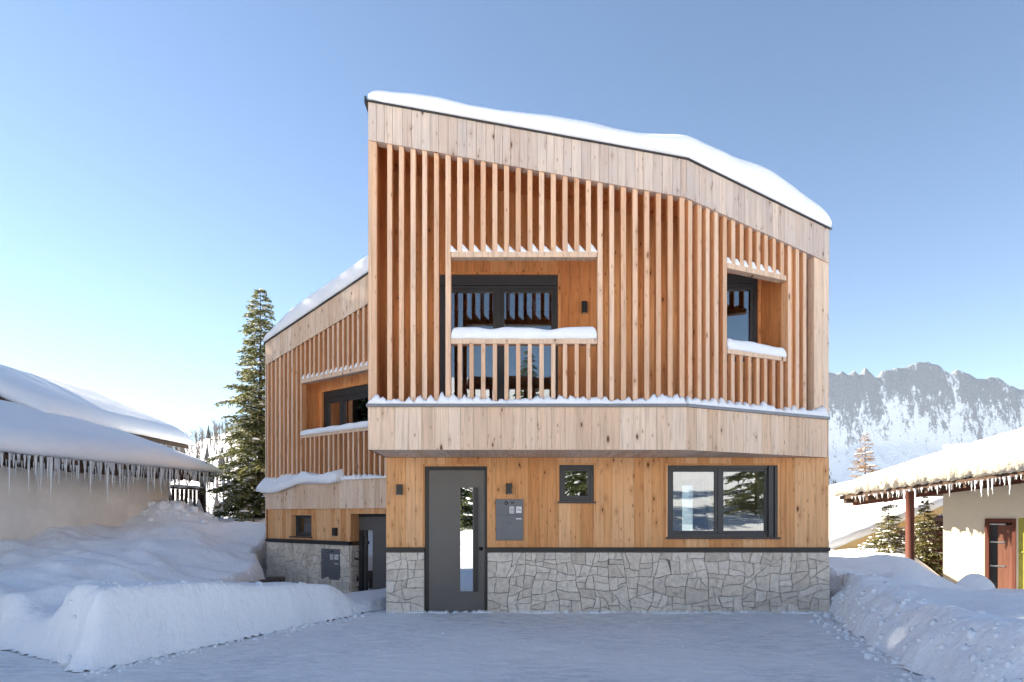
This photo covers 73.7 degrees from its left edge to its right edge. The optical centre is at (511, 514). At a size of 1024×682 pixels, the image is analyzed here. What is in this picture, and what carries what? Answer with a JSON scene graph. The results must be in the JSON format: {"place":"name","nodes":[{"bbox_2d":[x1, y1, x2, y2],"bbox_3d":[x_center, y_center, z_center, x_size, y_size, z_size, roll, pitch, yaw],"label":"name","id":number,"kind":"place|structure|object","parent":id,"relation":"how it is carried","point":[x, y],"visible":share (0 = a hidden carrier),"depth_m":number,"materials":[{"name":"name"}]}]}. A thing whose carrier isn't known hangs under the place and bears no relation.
{"place":"outdoors","nodes":[
{"label":"outdoors","id":0,"kind":"place"},
{"bbox_2d":[170,432,257,517],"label":"hill","id":1,"kind":"structure","parent":0,"point":[213,454],"depth_m":247.79,"materials":[{"name":"white snow"}]},
{"bbox_2d":[159,414,254,518],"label":"woods","id":2,"kind":"object","parent":1,"relation":"on","point":[209,438],"visible":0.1,"depth_m":265.79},
{"bbox_2d":[0,608,925,681],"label":"driveway","id":3,"kind":"structure","parent":0,"point":[732,647],"depth_m":7.67,"materials":[{"name":"white snow"}]},
{"bbox_2d":[0,502,385,671],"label":"snow bank","id":4,"kind":"structure","parent":3,"relation":"on","point":[47,575],"depth_m":9.28,"materials":[{"name":"white snow"}]},
{"bbox_2d":[250,576,284,582],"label":"garden kerb","id":5,"kind":"structure","parent":3,"relation":"on","point":[276,579],"depth_m":14.30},
{"bbox_2d":[49,498,1023,681],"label":"snow clods","id":6,"kind":"object","parent":3,"relation":"on","point":[179,505],"visible":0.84,"depth_m":8.01,"materials":[{"name":"white snow"}]},
{"bbox_2d":[0,0,1023,449],"label":"sky","id":7,"kind":"structure","parent":0,"point":[164,164],"materials":[{"name":"blue"}]},
{"bbox_2d":[682,525,692,530],"bbox_3d":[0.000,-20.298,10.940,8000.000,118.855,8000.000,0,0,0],"label":"snow ground","id":8,"kind":"structure","parent":0,"point":[687,527],"depth_m":1846.54,"materials":[{"name":"white snow"}]},
{"bbox_2d":[0,364,229,540],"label":"chalet","id":9,"kind":"object","parent":8,"relation":"on","point":[73,455],"visible":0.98,"depth_m":16.37,"materials":[{"name":"beige paint"}]},
{"bbox_2d":[197,289,275,521],"bbox_3d":[-7.327,-2.079,19.999,4.412,9.106,4.577,0,0,-42],"label":"spruce tree","id":10,"kind":"object","parent":8,"relation":"on","point":[244,499],"visible":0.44,"depth_m":19.54,"materials":[{"name":"green plant"}]},
{"bbox_2d":[256,90,831,613],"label":"wooden house","id":11,"kind":"structure","parent":8,"relation":"on","point":[518,362],"depth_m":10.91,"materials":[{"name":"brown wood"}]},
{"bbox_2d":[289,515,311,537],"bbox_3d":[-4.614,0.257,15.184,0.856,0.514,0.230,0,0,39],"label":"window","id":12,"kind":"structure","parent":11,"relation":"in","point":[303,522],"depth_m":15.31,"materials":[{"name":"metal"}]},
{"bbox_2d":[324,384,378,474],"bbox_3d":[-2.713,-1.797,14.361,3.947,1.975,0.100,0,0,39],"label":"window","id":13,"kind":"structure","parent":11,"relation":"in","point":[348,405],"depth_m":15.13,"materials":[{"name":"metal"}]},
{"bbox_2d":[359,517,385,590],"bbox_3d":[-2.469,1.073,13.804,1.581,2.175,0.460,0,0,39],"label":"door","id":14,"kind":"structure","parent":11,"relation":"in","point":[372,530],"depth_m":13.91,"materials":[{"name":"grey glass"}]},
{"bbox_2d":[429,470,484,611],"bbox_3d":[-0.892,0.408,11.140,0.903,2.364,0.460,0,0,0],"label":"door","id":15,"kind":"structure","parent":11,"relation":"in","point":[456,497],"depth_m":10.97,"materials":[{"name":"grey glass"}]},
{"bbox_2d":[440,275,557,400],"bbox_3d":[-0.223,-2.723,11.400,1.968,2.525,0.100,0,0,0],"label":"window","id":16,"kind":"structure","parent":11,"relation":"in","point":[498,285],"depth_m":11.37,"materials":[{"name":"metal"}]},
{"bbox_2d":[557,465,595,502],"bbox_3d":[1.035,-0.489,10.967,0.615,0.616,0.145,0,0,0],"label":"window","id":17,"kind":"structure","parent":11,"relation":"in","point":[562,468],"depth_m":10.96,"materials":[{"name":"metal"}]},
{"bbox_2d":[682,481,697,530],"bbox_3d":[3.400,0.110,16.950,2.400,1.900,0.080,0,0,0],"label":"window","id":18,"kind":"structure","parent":11,"relation":"in","point":[695,483],"depth_m":16.91,"materials":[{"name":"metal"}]},
{"bbox_2d":[666,465,780,538],"bbox_3d":[3.377,-0.199,10.964,1.828,1.181,0.152,0,0,0],"label":"window","id":19,"kind":"structure","parent":11,"relation":"in","point":[770,471],"depth_m":10.96,"materials":[{"name":"metal"}]},
{"bbox_2d":[727,274,756,361],"bbox_3d":[3.742,-3.271,11.400,0.680,1.461,0.100,0,0,0],"label":"window","id":20,"kind":"structure","parent":11,"relation":"in","point":[735,282],"depth_m":11.37,"materials":[{"name":"metal"}]},
{"bbox_2d":[847,432,879,477],"bbox_3d":[19.934,-0.011,37.991,5.359,9.142,5.139,0,0,-35],"label":"larch tree","id":21,"kind":"object","parent":8,"relation":"on","point":[864,466],"visible":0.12,"depth_m":37.97,"materials":[{"name":"white plant"}]},
{"bbox_2d":[829,480,942,572],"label":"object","id":22,"kind":"object","parent":8,"relation":"on","point":[851,526],"visible":0.11,"depth_m":23.54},
{"bbox_2d":[828,548,1023,681],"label":"snow bank","id":23,"kind":"structure","parent":8,"relation":"on","point":[916,579],"depth_m":7.99,"materials":[{"name":"white snow"}]},
{"bbox_2d":[853,543,873,551],"bbox_3d":[10.023,1.548,19.190,2.768,1.524,2.297,0,0,40],"label":"shrub","id":24,"kind":"object","parent":23,"relation":"on","point":[861,547],"visible":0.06,"depth_m":19.18,"materials":[{"name":"white plant"}]},
{"bbox_2d":[862,501,904,552],"bbox_3d":[10.760,0.959,19.584,1.969,3.102,1.959,0,0,0],"label":"spruce tree","id":25,"kind":"object","parent":23,"relation":"on","point":[891,542],"visible":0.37,"depth_m":19.50,"materials":[{"name":"green plant"}]},
{"bbox_2d":[832,427,1023,588],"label":"cream building","id":26,"kind":"structure","parent":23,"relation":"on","point":[978,485],"depth_m":17.25,"materials":[{"name":"paint"}]},
{"bbox_2d":[990,522,1011,588],"bbox_3d":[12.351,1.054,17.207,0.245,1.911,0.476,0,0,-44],"label":"door","id":27,"kind":"structure","parent":26,"relation":"in","point":[1000,533],"depth_m":17.14,"materials":[{"name":"brown wood"}]},
{"bbox_2d":[1018,518,1023,588],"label":"door","id":28,"kind":"structure","parent":26,"relation":"in","point":[1021,520],"depth_m":16.83,"materials":[{"name":"yellow paint"}]},
{"bbox_2d":[956,573,994,589],"bbox_3d":[10.319,1.560,15.201,0.757,0.500,0.786,0,0,0],"label":"snow mound","id":29,"kind":"object","parent":23,"relation":"on","point":[978,581],"visible":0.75,"depth_m":14.98,"materials":[{"name":"white snow"}]},
{"bbox_2d":[914,496,942,576],"bbox_3d":[12.364,1.006,20.550,2.148,3.164,1.929,0,0,0],"label":"spruce tree","id":30,"kind":"object","parent":8,"relation":"on","point":[923,556],"visible":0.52,"depth_m":20.46,"materials":[{"name":"green plant"}]},
{"bbox_2d":[682,361,1023,524],"bbox_3d":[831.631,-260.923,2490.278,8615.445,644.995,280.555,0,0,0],"label":"mountain","id":31,"kind":"structure","parent":0,"point":[910,412],"depth_m":2565.44,"materials":[{"name":"white snow"}]}
]}

